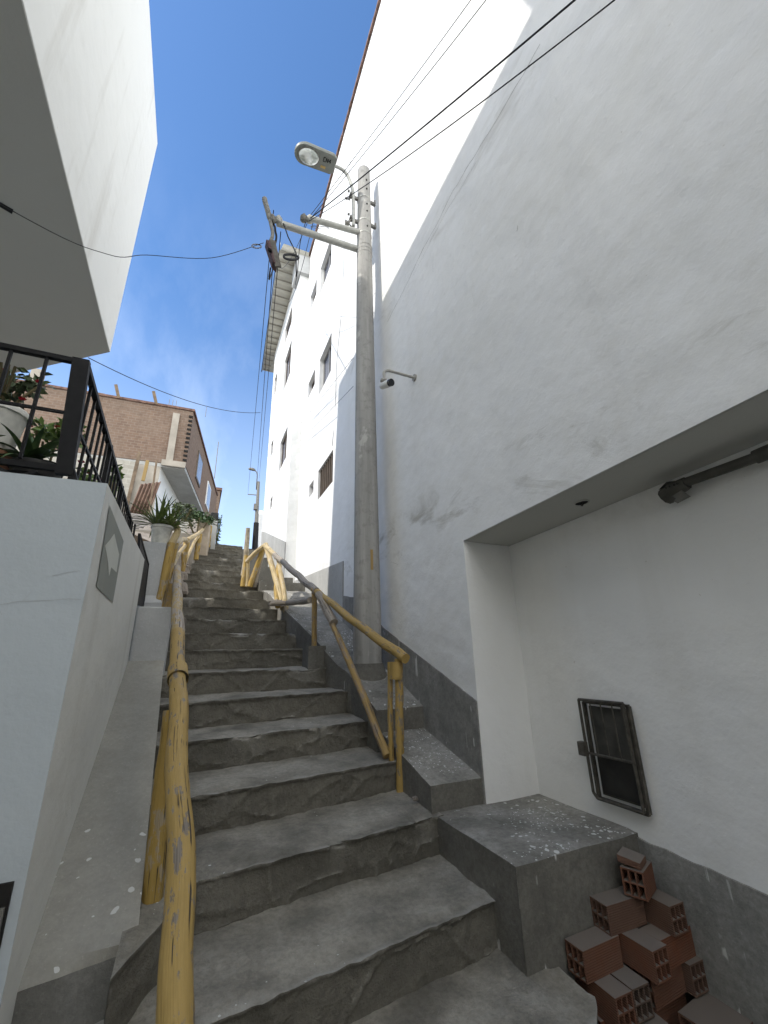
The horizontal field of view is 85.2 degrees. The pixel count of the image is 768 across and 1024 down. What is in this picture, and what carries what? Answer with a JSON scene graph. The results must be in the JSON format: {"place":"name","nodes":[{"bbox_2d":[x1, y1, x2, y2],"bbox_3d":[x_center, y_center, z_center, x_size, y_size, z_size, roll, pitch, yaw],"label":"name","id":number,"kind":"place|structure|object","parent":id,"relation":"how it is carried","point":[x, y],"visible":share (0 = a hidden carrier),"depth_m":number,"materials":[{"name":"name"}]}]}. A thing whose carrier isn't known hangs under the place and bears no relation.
{"place":"outdoors","nodes":[
{"label":"outdoors","id":0,"kind":"place"},
{"bbox_2d":[0,659,163,1023],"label":"ramp","id":1,"kind":"structure","parent":0,"point":[91,912],"depth_m":1.52,"materials":[{"name":"grey concrete"}]},
{"bbox_2d":[129,607,170,673],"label":"concrete block","id":2,"kind":"structure","parent":1,"relation":"on","point":[151,634],"depth_m":3.42,"materials":[{"name":"grey concrete"}]},
{"bbox_2d":[130,521,148,606],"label":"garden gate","id":3,"kind":"structure","parent":2,"relation":"on","point":[143,586],"depth_m":3.69,"materials":[{"name":"black metal"}]},
{"bbox_2d":[10,0,377,548],"label":"sky","id":4,"kind":"structure","parent":0,"point":[238,84],"materials":[{"name":"blue"}]},
{"bbox_2d":[9,776,522,962],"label":"ground","id":5,"kind":"structure","parent":0,"point":[143,875],"depth_m":2.20,"materials":[{"name":"grey concrete"}]},
{"bbox_2d":[0,471,144,1023],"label":"terrace wall","id":6,"kind":"structure","parent":5,"relation":"on","point":[72,559],"depth_m":1.31,"materials":[{"name":"grey paint"}]},
{"bbox_2d":[0,449,13,469],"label":"flower pot","id":7,"kind":"object","parent":6,"relation":"on","point":[7,457],"visible":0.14,"depth_m":1.67,"materials":[{"name":"ceramic"}]},
{"bbox_2d":[0,404,28,449],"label":"flower pot","id":8,"kind":"object","parent":7,"relation":"on","point":[13,419],"visible":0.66,"depth_m":1.73,"materials":[{"name":"ceramic"}]},
{"bbox_2d":[0,362,55,425],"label":"geranium plant","id":9,"kind":"object","parent":8,"relation":"in","point":[28,384],"visible":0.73,"depth_m":1.93,"materials":[{"name":"green plant"}]},
{"bbox_2d":[7,470,49,476],"bbox_3d":[-1.283,-0.089,1.521,0.247,0.030,0.245,7,-20,-23],"label":"plant saucer","id":10,"kind":"object","parent":6,"relation":"on","point":[19,472],"visible":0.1,"depth_m":1.42,"materials":[{"name":"black paint"}]},
{"bbox_2d":[7,457,62,477],"bbox_3d":[-1.411,-0.110,1.677,0.182,0.160,0.182,7,-20,-23],"label":"flower pot","id":11,"kind":"object","parent":6,"relation":"on","point":[50,474],"visible":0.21,"depth_m":1.64,"materials":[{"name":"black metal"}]},
{"bbox_2d":[0,419,59,463],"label":"agave plant","id":12,"kind":"object","parent":11,"relation":"in","point":[33,449],"visible":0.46,"depth_m":1.69,"materials":[{"name":"green plant"}]},
{"bbox_2d":[30,416,87,460],"bbox_3d":[-1.605,-0.212,1.980,0.321,0.520,0.217,-1,-19,-1],"label":"geranium plant","id":13,"kind":"object","parent":6,"relation":"on","point":[50,433],"visible":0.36,"depth_m":2.00,"materials":[{"name":"green plant"}]},
{"bbox_2d":[0,342,132,529],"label":"terrace railing","id":14,"kind":"object","parent":6,"relation":"on","point":[81,380],"visible":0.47,"depth_m":1.53,"materials":[{"name":"black metal"}]},
{"bbox_2d":[75,460,101,481],"bbox_3d":[-1.601,-0.022,2.231,0.190,0.384,0.539,7,-20,-23],"label":"geranium plant","id":15,"kind":"object","parent":6,"relation":"on","point":[81,474],"visible":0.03,"depth_m":2.10,"materials":[{"name":"green plant"}]},
{"bbox_2d":[96,464,124,498],"bbox_3d":[-2.000,0.021,2.954,0.215,0.806,0.390,7,-20,-23],"label":"leafy shrub","id":16,"kind":"object","parent":6,"relation":"on","point":[121,473],"visible":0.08,"depth_m":3.01,"materials":[{"name":"green plant"}]},
{"bbox_2d":[0,0,156,373],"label":"white house","id":17,"kind":"structure","parent":5,"relation":"on","point":[78,137],"depth_m":3.69,"materials":[{"name":"paint"}]},
{"bbox_2d":[0,204,262,258],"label":"cable","id":18,"kind":"object","parent":17,"relation":"attached to","point":[128,256],"visible":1,"depth_m":3.51,"materials":[{"name":"black rubber"}]},
{"bbox_2d":[88,357,260,412],"bbox_3d":[-4.107,-2.693,9.639,0.012,3.132,6.452,-3,-19,4],"label":"cable","id":19,"kind":"object","parent":17,"relation":"attached to","point":[161,391],"visible":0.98,"depth_m":7.72,"materials":[{"name":"black rubber"}]},
{"bbox_2d":[11,368,218,520],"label":"brick house","id":20,"kind":"structure","parent":5,"relation":"on","point":[169,438],"depth_m":17.51,"materials":[{"name":"brick"}]},
{"bbox_2d":[195,450,202,487],"bbox_3d":[-9.157,-2.111,20.691,0.057,1.400,1.421,4,-20,-15],"label":"window","id":21,"kind":"structure","parent":20,"relation":"in","point":[198,472],"depth_m":20.48,"materials":[{"name":"blue glass"}]},
{"bbox_2d":[205,481,210,511],"bbox_3d":[-10.175,-0.893,24.186,0.057,1.400,1.421,4,-20,-15],"label":"window","id":22,"kind":"structure","parent":20,"relation":"in","point":[208,492],"depth_m":23.93,"materials":[{"name":"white glass"}]},
{"bbox_2d":[123,451,141,511],"bbox_3d":[-7.117,-0.691,11.764,0.190,2.254,0.045,7,-20,-23],"label":"plank","id":23,"kind":"object","parent":5,"relation":"on","point":[131,486],"visible":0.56,"depth_m":11.85,"materials":[{"name":"brown wood"}]},
{"bbox_2d":[141,460,148,480],"bbox_3d":[-6.938,-1.201,12.142,0.120,0.654,0.045,7,-20,-23],"label":"plank","id":24,"kind":"object","parent":5,"relation":"on","point":[145,470],"visible":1,"depth_m":12.12,"materials":[{"name":"yellow wood"}]},
{"bbox_2d":[130,481,160,514],"bbox_3d":[-6.930,-0.355,12.081,0.680,1.313,0.248,7,-20,-23],"label":"corrugated sheet","id":25,"kind":"object","parent":5,"relation":"on","point":[144,490],"visible":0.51,"depth_m":12.12,"materials":[{"name":"brown metal"}]},
{"bbox_2d":[132,541,166,635],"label":"concrete pillar","id":26,"kind":"structure","parent":5,"relation":"on","point":[155,552],"depth_m":4.01,"materials":[{"name":"grey concrete"}]},
{"bbox_2d":[140,595,161,606],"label":"concrete plinth","id":27,"kind":"structure","parent":26,"relation":"attached to","point":[151,601],"depth_m":3.80,"materials":[{"name":"grey concrete"}]},
{"bbox_2d":[151,524,173,543],"bbox_3d":[-2.257,0.240,4.229,0.210,0.195,0.210,7,-20,-23],"label":"flower pot","id":28,"kind":"object","parent":26,"relation":"on","point":[161,533],"visible":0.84,"depth_m":4.16,"materials":[{"name":"ceramic"}]},
{"bbox_2d":[129,490,203,536],"bbox_3d":[-2.278,-0.014,4.304,0.816,0.427,0.805,-1,-19,-1],"label":"spiky plant","id":29,"kind":"object","parent":28,"relation":"in","point":[168,519],"visible":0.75,"depth_m":4.21,"materials":[{"name":"green plant"}]},
{"bbox_2d":[148,460,157,513],"bbox_3d":[-6.630,-0.587,11.952,0.090,1.951,0.025,7,-20,-23],"label":"plank","id":30,"kind":"object","parent":5,"relation":"on","point":[154,475],"visible":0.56,"depth_m":12.01,"materials":[{"name":"brown wood"}]},
{"bbox_2d":[129,519,196,653],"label":"retaining wall","id":31,"kind":"structure","parent":5,"relation":"on","point":[146,535],"depth_m":7.57,"materials":[{"name":"paint"}]},
{"bbox_2d":[124,512,155,528],"bbox_3d":[-5.123,0.380,8.845,1.002,0.842,0.419,7,-20,-23],"label":"corrugated sheet","id":32,"kind":"object","parent":31,"relation":"on","point":[137,518],"visible":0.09,"depth_m":8.97,"materials":[{"name":"grey metal"}]},
{"bbox_2d":[132,534,149,542],"bbox_3d":[-2.814,0.345,4.825,0.701,0.385,0.067,-6,-19,12],"label":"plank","id":33,"kind":"object","parent":31,"relation":"on","point":[136,538],"visible":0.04,"depth_m":4.82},
{"bbox_2d":[156,525,211,606],"bbox_3d":[-3.166,0.608,6.801,0.310,2.608,5.892,5,-20,-19],"label":"log handrail","id":34,"kind":"object","parent":31,"relation":"on","point":[172,554],"visible":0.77,"depth_m":4.21,"materials":[{"name":"yellow wood"}]},
{"bbox_2d":[181,571,187,579],"bbox_3d":[-3.191,1.035,6.561,0.197,0.214,0.168,7,-20,-23],"label":"stone","id":35,"kind":"object","parent":31,"relation":"on","point":[185,576],"visible":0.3,"depth_m":6.55,"materials":[{"name":"beige stone"}]},
{"bbox_2d":[182,582,188,596],"bbox_3d":[-2.884,1.093,5.878,0.265,0.215,0.339,7,-20,-23],"label":"stone","id":36,"kind":"object","parent":31,"relation":"on","point":[185,592],"visible":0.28,"depth_m":5.79,"materials":[{"name":"beige stone"}]},
{"bbox_2d":[132,529,195,565],"bbox_3d":[-4.514,1.151,7.804,1.779,1.480,0.800,7,-20,-23],"label":"concrete ledge","id":37,"kind":"object","parent":5,"relation":"on","point":[191,556],"visible":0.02,"depth_m":7.88,"materials":[{"name":"beige concrete"}]},
{"bbox_2d":[179,522,188,532],"bbox_3d":[-3.899,0.323,8.102,0.182,0.250,0.182,7,-20,-23],"label":"flower pot","id":38,"kind":"object","parent":37,"relation":"on","point":[185,529],"visible":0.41,"depth_m":8.05,"materials":[{"name":"ceramic"}]},
{"bbox_2d":[171,502,196,525],"bbox_3d":[-3.975,0.026,8.281,0.503,0.538,0.504,7,-20,-23],"label":"potted shrub","id":39,"kind":"object","parent":38,"relation":"in","point":[188,507],"visible":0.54,"depth_m":8.22,"materials":[{"name":"green plant"}]},
{"bbox_2d":[184,507,215,533],"bbox_3d":[-3.947,0.300,8.775,0.668,0.776,0.650,1,-19,-7],"label":"ledge shrub","id":40,"kind":"object","parent":37,"relation":"on","point":[199,516],"visible":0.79,"depth_m":8.75,"materials":[{"name":"green plant"}]},
{"bbox_2d":[196,522,210,555],"bbox_3d":[-3.954,0.849,9.036,0.289,1.220,0.500,7,-20,-23],"label":"concrete box","id":41,"kind":"object","parent":5,"relation":"on","point":[204,547],"visible":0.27,"depth_m":8.93,"materials":[{"name":"beige concrete"}]},
{"bbox_2d":[210,521,217,548],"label":"gate pier","id":42,"kind":"structure","parent":5,"relation":"on","point":[213,535],"depth_m":10.15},
{"bbox_2d":[211,512,218,543],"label":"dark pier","id":43,"kind":"structure","parent":5,"relation":"on","point":[213,514],"depth_m":11.27,"materials":[{"name":"concrete"}]},
{"bbox_2d":[215,487,221,512],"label":"brick house","id":44,"kind":"structure","parent":5,"relation":"on","point":[219,491],"depth_m":29.67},
{"bbox_2d":[248,467,259,548],"bbox_3d":[-8.887,-0.040,28.296,1.057,6.383,0.400,7,-20,-23],"label":"street lamp","id":45,"kind":"object","parent":5,"relation":"on","point":[255,530],"visible":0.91,"depth_m":28.21,"materials":[{"name":"grey metal"}]},
{"bbox_2d":[259,231,280,475],"bbox_3d":[-4.948,-2.681,16.937,0.010,6.862,24.337,5,-20,-17],"label":"cable","id":46,"kind":"object","parent":45,"relation":"attached to","point":[271,336],"visible":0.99,"depth_m":6.78,"materials":[{"name":"black rubber"}]},
{"bbox_2d":[258,511,263,546],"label":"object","id":47,"kind":"object","parent":5,"relation":"on","point":[260,519],"visible":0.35,"depth_m":32.01,"materials":[{"name":"white paint"}]},
{"bbox_2d":[261,242,309,582],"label":"white apartment block","id":48,"kind":"structure","parent":5,"relation":"on","point":[286,356],"depth_m":10.16,"materials":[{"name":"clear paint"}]},
{"bbox_2d":[281,434,286,466],"bbox_3d":[-2.284,-1.434,9.734,0.043,0.790,0.880,7,-20,-23],"label":"window","id":49,"kind":"structure","parent":48,"relation":"in","point":[284,444],"depth_m":10.00,"materials":[{"name":"grey glass"}]},
{"bbox_2d":[285,350,290,385],"bbox_3d":[-2.386,-3.667,10.602,0.043,1.000,0.900,7,-20,-23],"label":"window","id":50,"kind":"structure","parent":48,"relation":"in","point":[289,357],"depth_m":10.88,"materials":[{"name":"grey glass"}]},
{"bbox_2d":[286,315,291,338],"bbox_3d":[-2.523,-5.010,11.303,0.043,0.600,1.000,7,-20,-23],"label":"window","id":51,"kind":"structure","parent":48,"relation":"in","point":[289,325],"depth_m":11.55,"materials":[{"name":"grey glass"}]},
{"bbox_2d":[269,141,386,711],"bbox_3d":[-0.659,-1.404,4.415,1.357,7.041,0.381,7,-20,-23],"label":"light pole","id":52,"kind":"object","parent":5,"relation":"on","point":[367,659],"visible":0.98,"depth_m":4.39,"materials":[{"name":"concrete"}]},
{"bbox_2d":[261,196,280,371],"bbox_3d":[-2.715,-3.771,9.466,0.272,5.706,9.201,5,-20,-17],"label":"junction box","id":53,"kind":"object","parent":52,"relation":"hanging from","point":[272,253],"visible":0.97,"depth_m":4.66,"materials":[{"name":"black paint"}]},
{"bbox_2d":[248,210,273,488],"bbox_3d":[-5.284,-2.414,16.688,0.010,5.612,24.285,5,-20,-18],"label":"cable","id":54,"kind":"object","parent":53,"relation":"attached to","point":[260,352],"visible":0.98,"depth_m":7.53,"materials":[{"name":"black rubber"}]},
{"bbox_2d":[256,269,272,488],"bbox_3d":[-5.016,-2.288,16.767,0.010,6.612,24.332,5,-20,-17],"label":"cable","id":55,"kind":"object","parent":53,"relation":"attached to","point":[266,354],"visible":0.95,"depth_m":6.80,"materials":[{"name":"black rubber"}]},
{"bbox_2d":[283,223,296,276],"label":"cable","id":56,"kind":"object","parent":52,"relation":"hanging from","point":[293,248],"visible":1,"depth_m":4.81,"materials":[{"name":"black rubber"}]},
{"bbox_2d":[283,253,299,260],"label":"cable","id":57,"kind":"object","parent":56,"relation":"hanging from","point":[290,259],"visible":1,"depth_m":4.74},
{"bbox_2d":[288,223,312,302],"bbox_3d":[-1.513,-4.120,7.263,0.007,2.647,3.972,5,-20,-18],"label":"cable","id":58,"kind":"object","parent":52,"relation":"attached to","point":[303,262],"visible":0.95,"depth_m":6.01,"materials":[{"name":"black rubber"}]},
{"bbox_2d":[295,222,305,284],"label":"cable","id":59,"kind":"object","parent":52,"relation":"attached to","point":[298,254],"visible":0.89,"depth_m":5.02,"materials":[{"name":"black rubber"}]},
{"bbox_2d":[311,0,470,214],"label":"cable","id":60,"kind":"object","parent":52,"relation":"attached to","point":[396,101],"visible":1,"depth_m":4.09,"materials":[{"name":"grey rubber"}]},
{"bbox_2d":[314,0,485,213],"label":"cable","id":61,"kind":"object","parent":52,"relation":"attached to","point":[407,99],"visible":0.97,"depth_m":3.86,"materials":[{"name":"grey rubber"}]},
{"bbox_2d":[310,0,575,217],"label":"cable","id":62,"kind":"object","parent":52,"relation":"attached to","point":[512,52],"visible":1,"depth_m":2.97,"materials":[{"name":"black rubber"}]},
{"bbox_2d":[309,0,614,220],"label":"cable","id":63,"kind":"object","parent":52,"relation":"attached to","point":[589,19],"visible":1,"depth_m":2.69,"materials":[{"name":"black rubber"}]},
{"bbox_2d":[294,0,767,1023],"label":"white building","id":64,"kind":"structure","parent":5,"relation":"on","point":[570,274],"depth_m":2.29,"materials":[{"name":"paint"}]},
{"bbox_2d":[320,454,332,496],"bbox_3d":[-0.924,-0.554,6.723,0.032,0.535,0.662,7,-20,-23],"label":"window","id":65,"kind":"structure","parent":64,"relation":"in","point":[326,474],"depth_m":6.69,"materials":[{"name":"brown glass"}]},
{"bbox_2d":[323,345,330,385],"bbox_3d":[-0.978,-2.644,7.572,0.044,0.800,0.780,7,-20,-23],"label":"window","id":66,"kind":"structure","parent":64,"relation":"in","point":[327,361],"depth_m":7.79,"materials":[{"name":"glass"}]},
{"bbox_2d":[305,389,350,435],"bbox_3d":[-1.091,-1.595,7.201,0.005,0.886,3.352,7,-20,-23],"label":"cable","id":67,"kind":"object","parent":64,"relation":"attached to","point":[323,417],"visible":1,"depth_m":7.18,"materials":[{"name":"black rubber"}]},
{"bbox_2d":[304,360,351,418],"bbox_3d":[-1.102,-2.011,7.343,0.005,0.846,3.352,7,-20,-23],"label":"cable","id":68,"kind":"object","parent":64,"relation":"attached to","point":[330,386],"visible":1,"depth_m":6.79,"materials":[{"name":"black rubber"}]},
{"bbox_2d":[324,248,331,281],"bbox_3d":[-1.101,-4.976,8.518,0.044,0.750,0.830,7,-20,-23],"label":"window","id":69,"kind":"structure","parent":64,"relation":"in","point":[328,264],"depth_m":8.75,"materials":[{"name":"glass"}]},
{"bbox_2d":[332,131,351,445],"bbox_3d":[-0.684,-3.973,6.968,0.042,5.951,0.938,6,-20,-21],"label":"cable","id":70,"kind":"object","parent":64,"relation":"attached to","point":[343,277],"visible":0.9,"depth_m":6.96,"materials":[{"name":"grey rubber"}]},
{"bbox_2d":[379,369,416,389],"bbox_3d":[0.134,-1.197,3.819,0.350,0.244,0.168,7,-20,-23],"label":"security camera","id":71,"kind":"object","parent":64,"relation":"attached to","point":[385,383],"visible":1,"depth_m":3.77,"materials":[{"name":"white plastic"}]},
{"bbox_2d":[658,444,767,503],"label":"conduit pipe","id":72,"kind":"object","parent":64,"relation":"attached to","point":[669,492],"visible":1,"depth_m":1.80,"materials":[{"name":"metal"}]},
{"bbox_2d":[104,544,597,1023],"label":"stairs","id":73,"kind":"structure","parent":0,"point":[333,886],"depth_m":1.84,"materials":[{"name":"concrete"}]},
{"bbox_2d":[141,564,195,1023],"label":"log handrail","id":74,"kind":"object","parent":73,"relation":"on","point":[171,849],"visible":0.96,"depth_m":1.21,"materials":[{"name":"yellow wood"}]},
{"bbox_2d":[216,515,221,543],"bbox_3d":[-4.424,0.523,11.174,0.168,0.940,0.248,7,-20,-23],"label":"hanging vine","id":75,"kind":"object","parent":73,"relation":"on","point":[218,528],"visible":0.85,"depth_m":11.20,"materials":[{"name":"green plant"}]},
{"bbox_2d":[240,528,264,586],"bbox_3d":[-2.150,0.738,6.955,0.519,1.026,0.219,-8,-20,19],"label":"log handrail","id":76,"kind":"object","parent":73,"relation":"on","point":[246,581],"visible":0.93,"depth_m":6.86,"materials":[{"name":"yellow wood"}]},
{"bbox_2d":[268,600,285,605],"bbox_3d":[-1.359,1.163,5.345,0.235,0.080,0.154,7,-20,-23],"label":"stone","id":77,"kind":"object","parent":73,"relation":"on","point":[276,603],"visible":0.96,"depth_m":5.29,"materials":[{"name":"beige stone"}]},
{"bbox_2d":[263,542,409,792],"bbox_3d":[-0.913,1.127,4.679,0.203,2.614,4.236,8,-21,-27],"label":"log handrail","id":78,"kind":"object","parent":73,"relation":"on","point":[394,668],"visible":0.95,"depth_m":3.15,"materials":[{"name":"yellow wood"}]},
{"bbox_2d":[240,549,649,980],"bbox_3d":[-1.886,2.091,7.228,1.142,4.602,11.943,8,-21,-25],"label":"concrete ledge","id":79,"kind":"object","parent":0,"point":[557,863],"depth_m":2.03,"materials":[{"name":"grey concrete"}]},
{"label":"paving","id":80,"kind":"structure","parent":0,"visible":0},
{"bbox_2d":[597,1015,606,1023],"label":"clay brick","id":81,"kind":"object","parent":80,"relation":"on","point":[600,1021],"visible":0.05,"depth_m":1.54,"materials":[{"name":"brown brick"}]},
{"bbox_2d":[575,974,636,1023],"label":"clay brick","id":82,"kind":"object","parent":81,"relation":"on","point":[613,998],"visible":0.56,"depth_m":1.54,"materials":[{"name":"brown brick"}]},
{"bbox_2d":[610,964,654,1023],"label":"clay brick","id":83,"kind":"object","parent":81,"relation":"on","point":[634,982],"visible":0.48,"depth_m":1.56,"materials":[{"name":"brown brick"}]},
{"bbox_2d":[565,926,623,984],"bbox_3d":[0.838,1.760,1.668,0.205,0.098,0.088,7,-21,-25],"label":"clay brick","id":84,"kind":"object","parent":83,"relation":"on","point":[594,953],"visible":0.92,"depth_m":1.64,"materials":[{"name":"brown brick"}]},
{"bbox_2d":[641,1012,667,1023],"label":"clay brick","id":85,"kind":"object","parent":80,"relation":"on","point":[656,1019],"visible":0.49,"depth_m":1.54,"materials":[{"name":"brown brick"}]},
{"bbox_2d":[653,994,686,1023],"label":"clay brick","id":86,"kind":"object","parent":80,"relation":"on","point":[668,1013],"visible":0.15,"depth_m":1.63,"materials":[{"name":"brown brick"}]},
{"bbox_2d":[630,965,686,1011],"bbox_3d":[1.095,1.856,1.666,0.205,0.098,0.088,8,-21,-26],"label":"clay brick","id":87,"kind":"object","parent":86,"relation":"on","point":[664,994],"visible":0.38,"depth_m":1.62,"materials":[{"name":"brown brick"}]},
{"bbox_2d":[618,928,672,985],"bbox_3d":[1.020,1.760,1.682,0.088,0.098,0.205,7,-21,-25],"label":"clay brick","id":88,"kind":"object","parent":87,"relation":"on","point":[646,955],"visible":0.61,"depth_m":1.62,"materials":[{"name":"brown brick"}]},
{"bbox_2d":[590,886,646,936],"bbox_3d":[0.994,1.688,1.773,0.205,0.098,0.088,6,-20,-21],"label":"clay brick","id":89,"kind":"object","parent":88,"relation":"on","point":[616,911],"visible":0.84,"depth_m":1.74,"materials":[{"name":"brown brick"}]},
{"bbox_2d":[639,923,695,969],"bbox_3d":[1.165,1.768,1.718,0.205,0.098,0.088,8,-21,-25],"label":"clay brick","id":90,"kind":"object","parent":87,"relation":"on","point":[681,949],"visible":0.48,"depth_m":1.69,"materials":[{"name":"brown brick"}]},
{"bbox_2d":[643,889,688,936],"bbox_3d":[1.161,1.690,1.790,0.088,0.098,0.205,7,-20,-23],"label":"clay brick","id":91,"kind":"object","parent":90,"relation":"on","point":[664,912],"visible":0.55,"depth_m":1.72,"materials":[{"name":"brown brick"}]},
{"bbox_2d":[620,860,656,901],"bbox_3d":[1.103,1.587,1.813,0.090,0.098,0.135,-19,-25,41],"label":"clay brick","id":92,"kind":"object","parent":91,"relation":"on","point":[639,884],"visible":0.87,"depth_m":1.78,"materials":[{"name":"brown brick"}]},
{"bbox_2d":[617,847,645,869],"bbox_3d":[1.088,1.521,1.836,0.090,0.039,0.100,-18,-25,39],"label":"brick shard","id":93,"kind":"object","parent":92,"relation":"on","point":[631,858],"visible":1,"depth_m":1.82,"materials":[{"name":"brick"}]},
{"bbox_2d":[681,956,708,997],"bbox_3d":[1.212,1.880,1.746,0.088,0.098,0.205,7,-20,-23],"label":"clay brick","id":94,"kind":"object","parent":86,"relation":"on","point":[695,979],"visible":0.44,"depth_m":1.66,"materials":[{"name":"brown brick"}]},
{"bbox_2d":[678,992,752,1023],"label":"clay brick","id":95,"kind":"object","parent":80,"relation":"on","point":[707,1008],"visible":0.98,"depth_m":1.57,"materials":[{"name":"brown brick"}]}
]}

